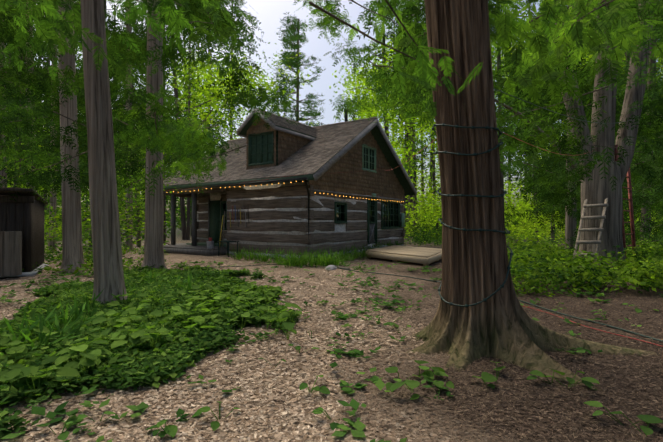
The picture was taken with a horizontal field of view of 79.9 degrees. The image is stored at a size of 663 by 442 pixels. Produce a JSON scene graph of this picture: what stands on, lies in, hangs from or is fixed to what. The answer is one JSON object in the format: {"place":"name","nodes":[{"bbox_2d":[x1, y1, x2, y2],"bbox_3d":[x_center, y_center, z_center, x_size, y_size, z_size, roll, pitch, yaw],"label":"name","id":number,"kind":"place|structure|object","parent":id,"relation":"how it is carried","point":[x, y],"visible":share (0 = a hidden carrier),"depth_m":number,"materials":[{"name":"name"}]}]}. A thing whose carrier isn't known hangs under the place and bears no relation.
{"place":"outdoors","nodes":[
{"label":"outdoors","id":0,"kind":"place"},
{"bbox_2d":[0,0,662,260],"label":"foliage","id":1,"kind":"object","parent":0,"point":[413,84],"depth_m":9.38,"materials":[{"name":"green plant"}]},
{"bbox_2d":[0,222,662,441],"bbox_3d":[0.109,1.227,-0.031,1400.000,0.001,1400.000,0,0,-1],"label":"ground","id":2,"kind":"structure","parent":0,"point":[173,257],"depth_m":4.98,"materials":[{"name":"brown soil"}]},
{"bbox_2d":[0,231,21,276],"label":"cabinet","id":3,"kind":"object","parent":2,"relation":"on","point":[10,253],"visible":1,"depth_m":8.35,"materials":[{"name":"grey wood"}]},
{"bbox_2d":[0,187,48,277],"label":"shed","id":4,"kind":"structure","parent":2,"relation":"on","point":[24,213],"depth_m":8.98,"materials":[{"name":"wood"}]},
{"bbox_2d":[0,0,166,303],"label":"trunks","id":5,"kind":"object","parent":2,"relation":"on","point":[107,253],"visible":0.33,"depth_m":5.69,"materials":[{"name":"grey plant"}]},
{"bbox_2d":[143,108,416,258],"bbox_3d":[-1.804,-1.773,17.500,8.330,6.000,8.783,0,0,33],"label":"cabin","id":6,"kind":"object","parent":2,"relation":"on","point":[299,216],"visible":0.88,"depth_m":14.34,"materials":[{"name":"brown wood"}]},
{"bbox_2d":[164,169,403,201],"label":"string lights","id":7,"kind":"object","parent":6,"relation":"on","point":[284,181],"visible":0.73,"depth_m":13.70,"materials":[{"name":"yellow glass"}]},
{"bbox_2d":[0,251,662,441],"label":"chips","id":8,"kind":"object","parent":2,"relation":"on","point":[302,431],"visible":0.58,"depth_m":2.69,"materials":[{"name":"beige wood"}]},
{"bbox_2d":[0,240,662,441],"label":"ground cover","id":9,"kind":"object","parent":2,"relation":"on","point":[163,324],"visible":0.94,"depth_m":3.90,"materials":[{"name":"green plant"}]},
{"bbox_2d":[7,0,662,247],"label":"trunks","id":10,"kind":"object","parent":2,"relation":"on","point":[186,234],"visible":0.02,"depth_m":25.75,"materials":[{"name":"brown plant"}]},
{"bbox_2d":[7,29,662,246],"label":"background foliage","id":11,"kind":"object","parent":2,"relation":"on","point":[399,150],"depth_m":25.28,"materials":[{"name":"green plant"}]},
{"bbox_2d":[22,232,662,299],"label":"plants","id":12,"kind":"object","parent":2,"relation":"on","point":[643,266],"visible":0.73,"depth_m":7.56,"materials":[{"name":"green plant"}]},
{"bbox_2d":[365,245,441,265],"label":"deck","id":13,"kind":"structure","parent":2,"relation":"on","point":[406,253],"depth_m":11.95,"materials":[{"name":"beige wood"}]},
{"bbox_2d":[206,88,662,346],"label":"clutter","id":14,"kind":"object","parent":2,"relation":"on","point":[210,243],"visible":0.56,"depth_m":8.11,"materials":[{"name":"grey metal"}]},
{"bbox_2d":[406,0,658,391],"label":"tree","id":15,"kind":"object","parent":2,"relation":"on","point":[502,324],"visible":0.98,"depth_m":3.70,"materials":[{"name":"brown plant"}]},
{"bbox_2d":[432,123,512,306],"bbox_3d":[1.390,-0.077,3.938,0.762,1.756,0.714,0,0,-1],"label":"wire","id":16,"kind":"object","parent":15,"relation":"attached to","point":[463,195],"visible":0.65,"depth_m":3.69,"materials":[{"name":"plastic"}]},
{"bbox_2d":[495,0,654,271],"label":"tree","id":17,"kind":"object","parent":2,"relation":"on","point":[597,189],"visible":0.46,"depth_m":10.00,"materials":[{"name":"grey plant"}]},
{"bbox_2d":[572,145,635,269],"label":"ladders","id":18,"kind":"object","parent":2,"relation":"on","point":[600,229],"visible":0.58,"depth_m":9.33,"materials":[{"name":"grey wood"}]},
{"bbox_2d":[34,0,662,221],"label":"sky","id":19,"kind":"structure","parent":0,"point":[270,13],"materials":[{"name":"white"}]}
]}

